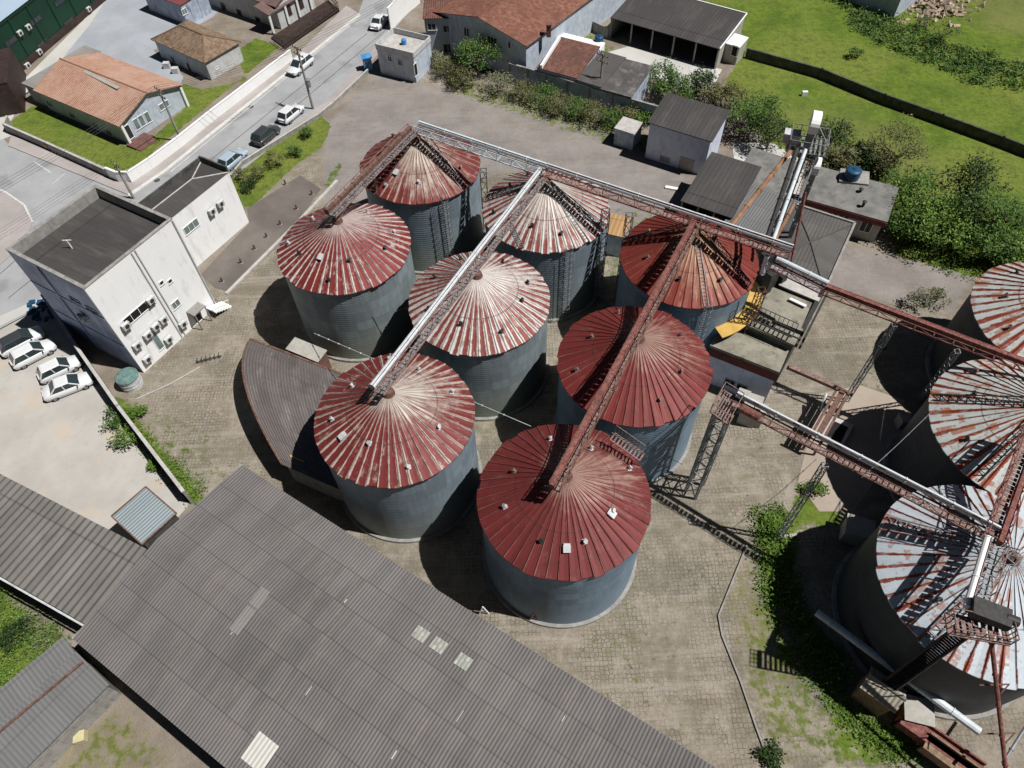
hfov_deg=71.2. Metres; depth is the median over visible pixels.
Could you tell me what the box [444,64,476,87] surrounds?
bush
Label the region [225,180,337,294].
kerbstones
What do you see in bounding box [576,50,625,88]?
lean to shed
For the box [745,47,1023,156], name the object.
meadow wall
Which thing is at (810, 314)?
side beam
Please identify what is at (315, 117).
wall
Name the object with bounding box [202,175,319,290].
access lane
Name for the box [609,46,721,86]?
concrete yard
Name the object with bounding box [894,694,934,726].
brick store
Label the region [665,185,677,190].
white block
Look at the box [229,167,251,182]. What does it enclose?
shrub
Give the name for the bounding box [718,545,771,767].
kerbstones
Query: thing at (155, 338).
window
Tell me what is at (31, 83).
bungalow annex
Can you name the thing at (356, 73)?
pavement
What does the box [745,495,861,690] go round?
undergrowth
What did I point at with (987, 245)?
tree
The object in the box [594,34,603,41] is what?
water tank
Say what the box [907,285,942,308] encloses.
bush
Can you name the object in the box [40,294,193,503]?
lot wall
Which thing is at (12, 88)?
brown lean to
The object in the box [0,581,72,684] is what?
undergrowth
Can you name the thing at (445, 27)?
window
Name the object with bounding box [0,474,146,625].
wavy roof shed
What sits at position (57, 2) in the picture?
window
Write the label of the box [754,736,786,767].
bush
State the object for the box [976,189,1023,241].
tree
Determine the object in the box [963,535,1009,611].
overhead conveyor
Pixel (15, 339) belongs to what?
parked car
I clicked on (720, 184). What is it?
grey shed
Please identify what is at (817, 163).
bucket elevator
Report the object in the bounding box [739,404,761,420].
maroon pipe
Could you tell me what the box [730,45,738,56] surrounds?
door
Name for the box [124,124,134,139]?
door
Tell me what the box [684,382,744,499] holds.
lattice tower
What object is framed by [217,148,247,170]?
parked car
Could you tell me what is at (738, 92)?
tree
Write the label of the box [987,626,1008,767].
grain spout
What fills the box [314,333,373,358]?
cable
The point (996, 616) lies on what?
drive head
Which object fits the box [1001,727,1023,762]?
brace pipe
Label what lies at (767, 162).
workshop wing
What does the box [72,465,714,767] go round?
warehouse
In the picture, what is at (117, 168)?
power pole
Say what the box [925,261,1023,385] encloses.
grain silo
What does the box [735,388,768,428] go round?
machinery block
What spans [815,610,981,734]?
grain pipe
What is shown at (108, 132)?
window
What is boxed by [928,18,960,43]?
bush
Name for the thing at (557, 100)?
bush
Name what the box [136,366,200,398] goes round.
hose
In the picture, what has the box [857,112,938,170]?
tree
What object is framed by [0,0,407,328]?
street
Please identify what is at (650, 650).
ground
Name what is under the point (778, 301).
intake upper roof
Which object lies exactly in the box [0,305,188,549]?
parking lot
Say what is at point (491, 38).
window
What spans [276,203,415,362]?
grain silo
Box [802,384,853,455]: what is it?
loading frame
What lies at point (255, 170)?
shrub
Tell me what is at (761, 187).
grain spout
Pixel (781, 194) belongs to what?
steel beam
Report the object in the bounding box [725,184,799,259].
roof
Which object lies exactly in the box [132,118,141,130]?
window
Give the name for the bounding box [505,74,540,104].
bush
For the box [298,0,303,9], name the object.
window
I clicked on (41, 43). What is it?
window
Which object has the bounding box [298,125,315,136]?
shrub
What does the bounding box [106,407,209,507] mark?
undergrowth
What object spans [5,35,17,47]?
window
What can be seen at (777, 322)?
catwalk
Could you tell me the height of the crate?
0.600 m
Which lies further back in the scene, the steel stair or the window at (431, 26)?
the window at (431, 26)
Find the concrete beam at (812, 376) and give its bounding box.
[788,364,841,390]
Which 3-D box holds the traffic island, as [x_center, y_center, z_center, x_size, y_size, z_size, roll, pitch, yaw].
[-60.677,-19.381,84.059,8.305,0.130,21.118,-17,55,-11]
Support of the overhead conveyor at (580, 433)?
attached to the overhead conveyor at (698, 216)
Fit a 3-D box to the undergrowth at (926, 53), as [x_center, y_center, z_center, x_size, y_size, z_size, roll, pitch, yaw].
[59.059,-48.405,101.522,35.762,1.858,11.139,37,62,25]
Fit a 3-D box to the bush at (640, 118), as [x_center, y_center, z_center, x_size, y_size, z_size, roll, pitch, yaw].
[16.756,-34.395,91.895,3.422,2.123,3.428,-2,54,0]
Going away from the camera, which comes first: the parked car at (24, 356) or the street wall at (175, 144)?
the parked car at (24, 356)
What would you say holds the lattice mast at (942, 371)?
on the ground at (650, 650)
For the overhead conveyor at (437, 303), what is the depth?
56.55 m
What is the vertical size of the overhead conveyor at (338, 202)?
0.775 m
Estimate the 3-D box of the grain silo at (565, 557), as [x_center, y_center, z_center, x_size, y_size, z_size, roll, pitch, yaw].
[3.713,9.774,52.967,12.506,12.974,12.506,-2,54,0]
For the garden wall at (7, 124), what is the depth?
91.01 m
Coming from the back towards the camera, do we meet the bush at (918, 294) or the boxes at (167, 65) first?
the boxes at (167, 65)
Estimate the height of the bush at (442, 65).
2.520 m
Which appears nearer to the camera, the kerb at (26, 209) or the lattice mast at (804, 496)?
the lattice mast at (804, 496)
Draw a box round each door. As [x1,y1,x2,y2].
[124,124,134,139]
[185,61,191,70]
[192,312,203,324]
[413,62,417,76]
[678,156,693,172]
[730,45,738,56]
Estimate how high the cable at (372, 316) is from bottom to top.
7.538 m
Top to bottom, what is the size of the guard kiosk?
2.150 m
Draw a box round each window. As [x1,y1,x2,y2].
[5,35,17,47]
[30,14,42,26]
[37,38,46,47]
[54,0,64,7]
[64,16,73,24]
[68,295,81,304]
[84,305,97,314]
[105,129,113,136]
[122,301,155,323]
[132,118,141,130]
[137,114,146,126]
[143,111,152,123]
[151,331,164,351]
[158,100,169,111]
[171,298,181,310]
[181,7,187,15]
[182,217,200,235]
[286,4,291,15]
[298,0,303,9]
[427,23,436,30]
[443,25,448,32]
[443,43,450,52]
[463,26,469,37]
[487,35,496,45]
[659,155,669,162]
[723,378,735,388]
[735,383,747,390]
[858,222,872,233]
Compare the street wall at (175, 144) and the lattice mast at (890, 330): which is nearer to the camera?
the lattice mast at (890, 330)
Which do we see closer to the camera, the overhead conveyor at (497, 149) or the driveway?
the overhead conveyor at (497, 149)
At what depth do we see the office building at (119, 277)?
66.51 m
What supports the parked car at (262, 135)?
on the street
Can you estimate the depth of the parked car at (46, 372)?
69.16 m
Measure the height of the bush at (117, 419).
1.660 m
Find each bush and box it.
[0,613,32,655]
[98,403,125,432]
[106,423,143,448]
[122,403,147,423]
[146,457,162,471]
[429,49,448,64]
[432,55,464,76]
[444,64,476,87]
[479,70,517,94]
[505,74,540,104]
[523,80,562,109]
[541,89,577,114]
[558,94,595,121]
[574,96,608,127]
[596,106,627,132]
[609,101,642,124]
[632,108,652,125]
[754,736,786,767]
[762,513,786,533]
[801,478,830,495]
[847,46,866,56]
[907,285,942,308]
[915,15,935,26]
[926,286,957,309]
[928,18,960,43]
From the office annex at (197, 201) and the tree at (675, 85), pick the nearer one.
the office annex at (197, 201)
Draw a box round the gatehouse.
[375,27,432,82]
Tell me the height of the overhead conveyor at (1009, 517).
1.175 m
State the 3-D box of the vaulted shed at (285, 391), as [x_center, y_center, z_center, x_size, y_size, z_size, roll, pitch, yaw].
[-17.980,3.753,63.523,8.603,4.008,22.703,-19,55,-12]
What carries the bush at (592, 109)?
on the ground at (650, 650)
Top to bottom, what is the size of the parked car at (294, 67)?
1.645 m
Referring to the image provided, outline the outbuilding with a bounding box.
[146,0,211,22]
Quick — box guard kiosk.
[360,53,372,70]
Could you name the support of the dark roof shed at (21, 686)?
on the ground at (650, 650)
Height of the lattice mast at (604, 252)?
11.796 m
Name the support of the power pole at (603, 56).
on the ground at (650, 650)
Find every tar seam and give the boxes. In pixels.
[211,34,365,159]
[274,30,385,124]
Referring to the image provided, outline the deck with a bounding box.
[778,277,820,302]
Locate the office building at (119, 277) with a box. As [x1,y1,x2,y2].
[5,184,231,372]
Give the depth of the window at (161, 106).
94.22 m
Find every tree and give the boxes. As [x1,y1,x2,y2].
[454,32,507,76]
[647,56,682,92]
[654,71,695,99]
[688,64,720,99]
[698,78,736,106]
[705,78,753,115]
[724,96,778,137]
[740,84,789,125]
[749,107,797,149]
[800,112,858,153]
[813,142,862,170]
[846,137,887,170]
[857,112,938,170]
[865,148,901,176]
[875,163,947,204]
[884,201,940,242]
[888,174,963,237]
[904,202,981,253]
[925,185,988,224]
[935,148,1013,206]
[940,181,1023,241]
[952,216,1023,263]
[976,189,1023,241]
[989,224,1023,264]
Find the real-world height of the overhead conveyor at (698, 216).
0.775 m
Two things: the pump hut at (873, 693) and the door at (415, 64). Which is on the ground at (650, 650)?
the pump hut at (873, 693)
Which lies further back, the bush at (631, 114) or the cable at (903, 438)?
the bush at (631, 114)
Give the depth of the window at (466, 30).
99.30 m
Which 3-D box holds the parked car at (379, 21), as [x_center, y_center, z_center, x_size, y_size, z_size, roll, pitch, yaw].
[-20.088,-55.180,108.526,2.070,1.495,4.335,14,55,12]
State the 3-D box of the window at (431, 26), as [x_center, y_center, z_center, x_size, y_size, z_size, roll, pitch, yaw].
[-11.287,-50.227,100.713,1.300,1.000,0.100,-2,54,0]
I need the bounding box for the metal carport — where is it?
[111,486,178,548]
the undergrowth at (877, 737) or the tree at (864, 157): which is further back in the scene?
the tree at (864, 157)
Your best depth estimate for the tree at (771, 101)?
89.62 m
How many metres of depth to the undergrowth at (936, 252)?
77.25 m
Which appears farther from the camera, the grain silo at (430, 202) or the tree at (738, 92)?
the tree at (738, 92)
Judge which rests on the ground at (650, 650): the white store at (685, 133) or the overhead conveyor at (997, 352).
the white store at (685, 133)
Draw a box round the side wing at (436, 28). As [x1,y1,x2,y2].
[422,0,454,53]
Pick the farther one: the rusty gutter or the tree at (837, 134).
the tree at (837, 134)
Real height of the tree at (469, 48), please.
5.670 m
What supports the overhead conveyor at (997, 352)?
on the lattice mast at (890, 330)
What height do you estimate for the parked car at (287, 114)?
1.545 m
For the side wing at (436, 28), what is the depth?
101.27 m
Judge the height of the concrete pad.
0.001 m
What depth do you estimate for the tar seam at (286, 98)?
97.64 m
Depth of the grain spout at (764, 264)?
59.58 m
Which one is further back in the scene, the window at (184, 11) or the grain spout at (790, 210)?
the window at (184, 11)
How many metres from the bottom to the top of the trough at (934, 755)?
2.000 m
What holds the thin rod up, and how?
attached to the grain silo at (952, 442)
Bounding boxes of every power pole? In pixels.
[111,161,134,198]
[154,86,179,134]
[292,45,313,108]
[596,51,608,77]
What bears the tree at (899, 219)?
on the ground at (650, 650)
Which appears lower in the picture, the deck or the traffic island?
the deck
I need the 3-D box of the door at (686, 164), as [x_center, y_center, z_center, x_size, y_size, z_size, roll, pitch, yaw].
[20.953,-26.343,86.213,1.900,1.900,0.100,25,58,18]
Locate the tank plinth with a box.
[839,168,869,185]
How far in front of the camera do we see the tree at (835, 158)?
83.36 m
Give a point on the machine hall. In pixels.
(822, 240)
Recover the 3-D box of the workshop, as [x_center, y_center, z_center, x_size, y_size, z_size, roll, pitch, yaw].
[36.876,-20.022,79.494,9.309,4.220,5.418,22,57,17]
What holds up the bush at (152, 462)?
on the parking lot
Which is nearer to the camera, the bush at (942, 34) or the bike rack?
the bike rack
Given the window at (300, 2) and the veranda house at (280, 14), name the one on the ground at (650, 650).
the veranda house at (280, 14)
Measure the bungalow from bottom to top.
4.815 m
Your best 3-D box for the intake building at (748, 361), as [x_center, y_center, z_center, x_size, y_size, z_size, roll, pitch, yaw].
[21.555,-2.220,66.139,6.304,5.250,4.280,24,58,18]
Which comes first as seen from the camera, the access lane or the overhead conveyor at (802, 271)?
the overhead conveyor at (802, 271)
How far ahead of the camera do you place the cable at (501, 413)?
55.16 m
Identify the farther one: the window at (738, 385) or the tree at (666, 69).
the tree at (666, 69)
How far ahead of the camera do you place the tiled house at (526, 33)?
98.48 m
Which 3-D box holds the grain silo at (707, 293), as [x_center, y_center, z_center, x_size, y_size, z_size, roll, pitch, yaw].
[16.004,-9.297,66.694,12.506,12.974,13.186,-2,54,0]
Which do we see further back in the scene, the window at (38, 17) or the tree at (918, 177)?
the window at (38, 17)
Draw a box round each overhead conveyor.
[323,123,418,217]
[369,167,548,395]
[413,120,546,175]
[542,163,793,258]
[548,217,701,491]
[729,391,1002,541]
[769,256,829,294]
[822,284,1023,372]
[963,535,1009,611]
[982,426,1023,547]
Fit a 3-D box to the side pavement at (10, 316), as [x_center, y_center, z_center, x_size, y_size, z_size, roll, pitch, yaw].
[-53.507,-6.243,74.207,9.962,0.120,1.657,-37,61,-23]
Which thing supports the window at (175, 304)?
in the office building at (119, 277)
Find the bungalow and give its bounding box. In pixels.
[33,52,189,151]
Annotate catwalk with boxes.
[610,425,645,466]
[742,302,798,337]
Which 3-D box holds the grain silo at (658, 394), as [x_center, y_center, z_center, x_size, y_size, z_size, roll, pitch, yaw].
[9.854,0.102,59.931,12.506,12.974,12.506,-2,54,0]
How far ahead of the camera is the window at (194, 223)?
75.74 m
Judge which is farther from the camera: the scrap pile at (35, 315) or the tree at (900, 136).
the tree at (900, 136)
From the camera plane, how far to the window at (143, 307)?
66.45 m
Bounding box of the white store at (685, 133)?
[645,92,730,173]
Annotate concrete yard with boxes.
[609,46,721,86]
[732,143,805,196]
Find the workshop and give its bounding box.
[799,167,898,242]
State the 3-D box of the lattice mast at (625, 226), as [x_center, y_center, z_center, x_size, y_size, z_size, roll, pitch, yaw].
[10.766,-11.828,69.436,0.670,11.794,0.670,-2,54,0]
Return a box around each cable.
[300,307,408,330]
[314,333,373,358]
[475,402,529,425]
[865,405,938,474]
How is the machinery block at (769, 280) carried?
on the ground at (650, 650)
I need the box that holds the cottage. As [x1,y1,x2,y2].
[151,19,243,79]
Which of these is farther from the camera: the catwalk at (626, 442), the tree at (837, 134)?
the tree at (837, 134)
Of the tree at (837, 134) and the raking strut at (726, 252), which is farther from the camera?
the tree at (837, 134)
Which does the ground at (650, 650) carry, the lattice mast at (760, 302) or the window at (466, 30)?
the lattice mast at (760, 302)
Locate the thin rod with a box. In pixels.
[879,409,884,441]
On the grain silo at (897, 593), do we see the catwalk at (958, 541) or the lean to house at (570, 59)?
the catwalk at (958, 541)
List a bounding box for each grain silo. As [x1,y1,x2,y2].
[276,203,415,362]
[314,353,482,543]
[359,129,485,274]
[408,251,549,421]
[477,424,650,628]
[482,168,610,322]
[553,306,712,484]
[615,212,758,352]
[831,484,1023,720]
[883,359,1023,506]
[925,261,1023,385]
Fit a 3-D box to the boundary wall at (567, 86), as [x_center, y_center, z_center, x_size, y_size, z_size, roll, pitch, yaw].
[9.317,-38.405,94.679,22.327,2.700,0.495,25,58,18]
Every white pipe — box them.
[779,533,796,537]
[820,393,827,411]
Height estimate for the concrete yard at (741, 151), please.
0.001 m
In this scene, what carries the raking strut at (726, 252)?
on the grain silo at (707, 293)
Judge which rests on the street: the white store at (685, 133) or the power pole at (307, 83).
the power pole at (307, 83)
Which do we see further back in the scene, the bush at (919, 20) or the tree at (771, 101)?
the bush at (919, 20)
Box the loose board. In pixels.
[789,298,806,306]
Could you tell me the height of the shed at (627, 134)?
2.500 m
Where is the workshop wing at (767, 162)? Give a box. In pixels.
[744,147,805,195]
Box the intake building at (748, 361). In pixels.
[709,330,788,403]
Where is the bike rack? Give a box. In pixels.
[195,352,221,362]
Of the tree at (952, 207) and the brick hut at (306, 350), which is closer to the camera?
the brick hut at (306, 350)
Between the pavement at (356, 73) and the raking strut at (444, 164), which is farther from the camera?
the pavement at (356, 73)
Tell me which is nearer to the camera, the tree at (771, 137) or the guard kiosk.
the tree at (771, 137)
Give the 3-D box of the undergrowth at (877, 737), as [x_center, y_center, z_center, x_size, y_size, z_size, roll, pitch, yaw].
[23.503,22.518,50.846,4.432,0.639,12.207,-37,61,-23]
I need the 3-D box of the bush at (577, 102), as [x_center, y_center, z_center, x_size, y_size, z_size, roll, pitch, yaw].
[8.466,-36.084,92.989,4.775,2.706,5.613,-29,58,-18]
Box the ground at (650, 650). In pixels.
[0,0,1023,767]
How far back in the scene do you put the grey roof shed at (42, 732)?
49.34 m
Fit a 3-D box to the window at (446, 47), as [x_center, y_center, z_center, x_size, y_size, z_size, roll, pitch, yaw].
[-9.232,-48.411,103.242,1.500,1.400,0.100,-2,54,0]
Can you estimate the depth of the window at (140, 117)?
92.40 m
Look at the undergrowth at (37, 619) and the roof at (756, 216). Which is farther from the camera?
the roof at (756, 216)
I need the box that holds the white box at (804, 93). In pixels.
[801,90,807,95]
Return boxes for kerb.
[0,189,33,222]
[128,14,360,196]
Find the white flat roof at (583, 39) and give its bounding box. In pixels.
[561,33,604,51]
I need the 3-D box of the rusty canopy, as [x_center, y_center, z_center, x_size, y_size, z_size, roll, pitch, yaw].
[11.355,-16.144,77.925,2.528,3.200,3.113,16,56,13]
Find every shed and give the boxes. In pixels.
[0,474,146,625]
[0,637,89,723]
[0,652,121,767]
[241,338,343,500]
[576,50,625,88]
[609,0,747,68]
[613,116,643,149]
[680,152,761,219]
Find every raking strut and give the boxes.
[373,174,379,194]
[420,130,465,188]
[485,176,603,228]
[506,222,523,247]
[624,219,751,286]
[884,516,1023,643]
[932,394,1023,480]
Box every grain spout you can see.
[731,150,791,224]
[760,254,768,274]
[771,203,794,244]
[790,192,806,262]
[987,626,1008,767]
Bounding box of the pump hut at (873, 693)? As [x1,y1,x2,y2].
[850,666,906,716]
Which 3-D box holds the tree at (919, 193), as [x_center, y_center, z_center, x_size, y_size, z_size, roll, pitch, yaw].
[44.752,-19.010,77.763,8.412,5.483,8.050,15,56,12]
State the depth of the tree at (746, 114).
87.72 m
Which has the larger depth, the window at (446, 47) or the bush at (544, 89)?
the window at (446, 47)
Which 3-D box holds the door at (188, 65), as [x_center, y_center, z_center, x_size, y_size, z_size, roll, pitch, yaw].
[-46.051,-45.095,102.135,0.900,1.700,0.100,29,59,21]
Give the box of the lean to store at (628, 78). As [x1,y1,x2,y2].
[599,59,653,99]
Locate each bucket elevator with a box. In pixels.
[767,110,830,247]
[788,157,821,237]
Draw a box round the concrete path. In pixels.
[0,3,103,139]
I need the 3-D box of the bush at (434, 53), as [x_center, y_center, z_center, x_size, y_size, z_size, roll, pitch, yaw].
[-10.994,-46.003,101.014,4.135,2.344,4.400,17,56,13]
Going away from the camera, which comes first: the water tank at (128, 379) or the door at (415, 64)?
the water tank at (128, 379)
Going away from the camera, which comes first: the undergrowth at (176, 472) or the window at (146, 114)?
the undergrowth at (176, 472)
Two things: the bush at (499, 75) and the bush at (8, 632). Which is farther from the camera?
the bush at (499, 75)
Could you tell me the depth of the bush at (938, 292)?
72.27 m
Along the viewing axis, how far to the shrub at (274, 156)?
87.92 m
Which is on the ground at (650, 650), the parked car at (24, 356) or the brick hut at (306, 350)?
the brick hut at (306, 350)
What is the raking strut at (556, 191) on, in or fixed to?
on the grain silo at (559, 235)
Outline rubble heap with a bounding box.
[897,0,985,26]
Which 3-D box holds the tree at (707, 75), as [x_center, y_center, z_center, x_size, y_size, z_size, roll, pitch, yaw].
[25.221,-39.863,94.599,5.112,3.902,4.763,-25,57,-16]
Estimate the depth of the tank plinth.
78.93 m
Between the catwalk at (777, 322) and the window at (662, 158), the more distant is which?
the window at (662, 158)
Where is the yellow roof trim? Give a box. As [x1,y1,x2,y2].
[715,281,761,337]
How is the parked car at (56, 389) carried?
on the parking lot
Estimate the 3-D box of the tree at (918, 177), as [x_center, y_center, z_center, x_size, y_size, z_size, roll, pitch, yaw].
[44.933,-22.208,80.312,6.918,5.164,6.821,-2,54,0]
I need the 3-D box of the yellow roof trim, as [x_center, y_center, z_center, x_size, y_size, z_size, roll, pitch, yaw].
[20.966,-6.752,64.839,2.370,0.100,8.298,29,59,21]
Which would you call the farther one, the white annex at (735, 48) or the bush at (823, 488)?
the white annex at (735, 48)
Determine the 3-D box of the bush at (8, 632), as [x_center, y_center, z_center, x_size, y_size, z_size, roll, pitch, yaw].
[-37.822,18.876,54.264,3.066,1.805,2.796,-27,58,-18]
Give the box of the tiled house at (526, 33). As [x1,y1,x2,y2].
[432,0,623,74]
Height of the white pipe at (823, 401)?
0.659 m
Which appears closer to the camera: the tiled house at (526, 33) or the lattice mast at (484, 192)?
the lattice mast at (484, 192)
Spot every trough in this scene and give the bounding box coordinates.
[892,715,986,767]
[914,732,980,767]
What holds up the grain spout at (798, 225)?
on the machine hall
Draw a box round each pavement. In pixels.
[0,298,42,326]
[8,6,358,194]
[229,47,377,178]
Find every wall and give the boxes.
[2,115,108,176]
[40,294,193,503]
[104,49,292,181]
[230,69,368,178]
[509,62,657,122]
[540,35,560,68]
[592,21,608,37]
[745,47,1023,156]
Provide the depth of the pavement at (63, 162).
92.08 m
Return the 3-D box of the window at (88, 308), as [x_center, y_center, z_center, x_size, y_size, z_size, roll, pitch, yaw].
[-37.475,-6.623,63.718,1.500,0.500,0.100,24,58,18]
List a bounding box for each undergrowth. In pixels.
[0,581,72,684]
[8,596,66,660]
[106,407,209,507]
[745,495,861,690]
[765,631,925,767]
[829,0,1023,92]
[878,225,992,281]
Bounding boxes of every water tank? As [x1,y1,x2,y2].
[114,367,143,392]
[401,38,406,44]
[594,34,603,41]
[843,165,861,181]
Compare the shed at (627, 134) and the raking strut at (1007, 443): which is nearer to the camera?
the raking strut at (1007, 443)
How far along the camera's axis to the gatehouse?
98.82 m
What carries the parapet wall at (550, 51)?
on the lean to house at (570, 59)
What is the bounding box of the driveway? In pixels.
[26,0,220,93]
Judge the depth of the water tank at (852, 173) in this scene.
78.18 m
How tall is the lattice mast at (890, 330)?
10.929 m
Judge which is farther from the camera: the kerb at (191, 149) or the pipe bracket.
the kerb at (191, 149)
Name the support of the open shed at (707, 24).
on the ground at (650, 650)
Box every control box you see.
[839,513,875,545]
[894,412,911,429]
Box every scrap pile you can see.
[26,299,52,321]
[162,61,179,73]
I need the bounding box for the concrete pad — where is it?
[798,385,904,510]
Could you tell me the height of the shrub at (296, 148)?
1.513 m
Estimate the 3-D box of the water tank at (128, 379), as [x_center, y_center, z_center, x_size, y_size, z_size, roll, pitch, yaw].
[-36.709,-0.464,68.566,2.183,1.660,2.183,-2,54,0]
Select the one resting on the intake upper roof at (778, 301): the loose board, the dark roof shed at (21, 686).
the loose board
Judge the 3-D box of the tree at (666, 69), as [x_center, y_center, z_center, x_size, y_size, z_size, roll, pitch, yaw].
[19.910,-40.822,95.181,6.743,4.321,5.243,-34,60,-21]
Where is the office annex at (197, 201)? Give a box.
[139,155,248,266]
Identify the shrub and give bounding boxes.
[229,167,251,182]
[237,177,257,194]
[246,163,266,179]
[264,149,286,165]
[285,144,302,155]
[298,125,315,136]
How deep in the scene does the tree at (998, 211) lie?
74.67 m
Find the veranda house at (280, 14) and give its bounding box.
[209,0,339,48]
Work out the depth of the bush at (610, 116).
91.19 m
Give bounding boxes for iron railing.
[272,0,338,48]
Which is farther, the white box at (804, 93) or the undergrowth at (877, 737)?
the white box at (804, 93)
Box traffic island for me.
[0,191,31,264]
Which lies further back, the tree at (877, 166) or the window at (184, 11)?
the window at (184, 11)
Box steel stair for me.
[882,617,986,690]
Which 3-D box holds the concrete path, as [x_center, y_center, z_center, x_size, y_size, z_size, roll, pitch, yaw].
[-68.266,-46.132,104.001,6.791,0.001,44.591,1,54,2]
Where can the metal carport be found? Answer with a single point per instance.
(146, 516)
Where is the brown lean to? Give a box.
[0,47,25,116]
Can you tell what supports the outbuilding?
on the driveway
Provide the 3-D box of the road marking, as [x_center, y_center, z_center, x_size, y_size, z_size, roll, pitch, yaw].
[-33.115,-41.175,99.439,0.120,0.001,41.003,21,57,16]
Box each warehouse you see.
[0,0,105,69]
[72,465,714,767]
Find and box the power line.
[0,0,395,192]
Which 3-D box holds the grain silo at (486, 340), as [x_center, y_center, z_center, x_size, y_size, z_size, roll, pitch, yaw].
[-2.796,-5.415,64.317,12.506,12.974,12.506,-2,54,0]
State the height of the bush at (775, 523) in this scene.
1.181 m
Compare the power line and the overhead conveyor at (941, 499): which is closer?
the overhead conveyor at (941, 499)
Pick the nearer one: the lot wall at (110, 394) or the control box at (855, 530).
the control box at (855, 530)
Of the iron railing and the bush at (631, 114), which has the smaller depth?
the bush at (631, 114)
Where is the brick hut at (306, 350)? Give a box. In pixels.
[286,337,331,367]
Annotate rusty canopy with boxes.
[605,213,630,256]
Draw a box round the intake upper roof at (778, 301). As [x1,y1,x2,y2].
[741,287,813,385]
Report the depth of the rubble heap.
107.30 m
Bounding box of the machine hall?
[770,202,855,289]
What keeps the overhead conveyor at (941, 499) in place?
on the lattice tower
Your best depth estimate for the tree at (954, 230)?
75.12 m
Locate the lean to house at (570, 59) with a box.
[536,37,600,81]
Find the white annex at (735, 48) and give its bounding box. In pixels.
[722,33,748,64]
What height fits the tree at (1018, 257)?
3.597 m
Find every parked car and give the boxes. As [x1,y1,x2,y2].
[0,325,45,357]
[7,338,56,369]
[35,354,81,383]
[41,371,93,401]
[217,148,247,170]
[250,124,280,146]
[276,103,303,123]
[286,52,313,75]
[369,13,388,29]
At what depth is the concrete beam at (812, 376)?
67.80 m
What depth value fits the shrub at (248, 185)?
85.78 m
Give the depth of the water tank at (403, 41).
98.19 m
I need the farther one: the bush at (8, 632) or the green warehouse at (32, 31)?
the green warehouse at (32, 31)
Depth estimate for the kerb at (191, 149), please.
94.94 m
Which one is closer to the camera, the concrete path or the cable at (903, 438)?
the cable at (903, 438)
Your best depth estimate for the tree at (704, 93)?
92.46 m
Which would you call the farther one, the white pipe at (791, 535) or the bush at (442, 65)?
the bush at (442, 65)
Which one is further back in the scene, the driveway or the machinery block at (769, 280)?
the driveway
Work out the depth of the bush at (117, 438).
63.95 m
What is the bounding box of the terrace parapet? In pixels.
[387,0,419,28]
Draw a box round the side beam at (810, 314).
[794,286,828,348]
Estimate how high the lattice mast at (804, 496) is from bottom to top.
12.026 m
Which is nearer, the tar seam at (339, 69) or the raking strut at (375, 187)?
the raking strut at (375, 187)
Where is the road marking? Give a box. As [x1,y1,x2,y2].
[170,20,355,171]
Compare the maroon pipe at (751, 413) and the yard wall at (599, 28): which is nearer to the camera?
the maroon pipe at (751, 413)
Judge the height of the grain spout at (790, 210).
1.786 m
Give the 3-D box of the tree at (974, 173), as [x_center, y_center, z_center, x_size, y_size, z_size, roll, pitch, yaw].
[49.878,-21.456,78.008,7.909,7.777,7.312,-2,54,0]
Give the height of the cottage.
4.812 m
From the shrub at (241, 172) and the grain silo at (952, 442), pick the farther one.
the shrub at (241, 172)
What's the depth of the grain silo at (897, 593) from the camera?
47.14 m
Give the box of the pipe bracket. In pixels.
[979,683,1014,743]
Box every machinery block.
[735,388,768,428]
[755,245,786,294]
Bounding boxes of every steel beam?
[766,147,798,235]
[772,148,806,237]
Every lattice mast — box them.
[480,168,487,250]
[593,208,610,300]
[614,212,633,305]
[743,287,766,333]
[774,462,828,540]
[843,323,897,401]
[917,348,960,402]
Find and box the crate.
[73,729,87,744]
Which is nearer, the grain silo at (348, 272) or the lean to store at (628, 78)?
the grain silo at (348, 272)
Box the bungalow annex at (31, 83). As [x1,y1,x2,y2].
[21,45,100,106]
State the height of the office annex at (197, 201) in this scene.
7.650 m
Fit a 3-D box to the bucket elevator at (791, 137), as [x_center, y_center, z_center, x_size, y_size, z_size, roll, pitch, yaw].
[26.376,-17.891,69.271,3.900,18.588,2.700,15,55,12]
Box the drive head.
[944,595,1020,645]
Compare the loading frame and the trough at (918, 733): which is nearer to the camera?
the trough at (918, 733)
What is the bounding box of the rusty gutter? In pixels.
[0,661,83,732]

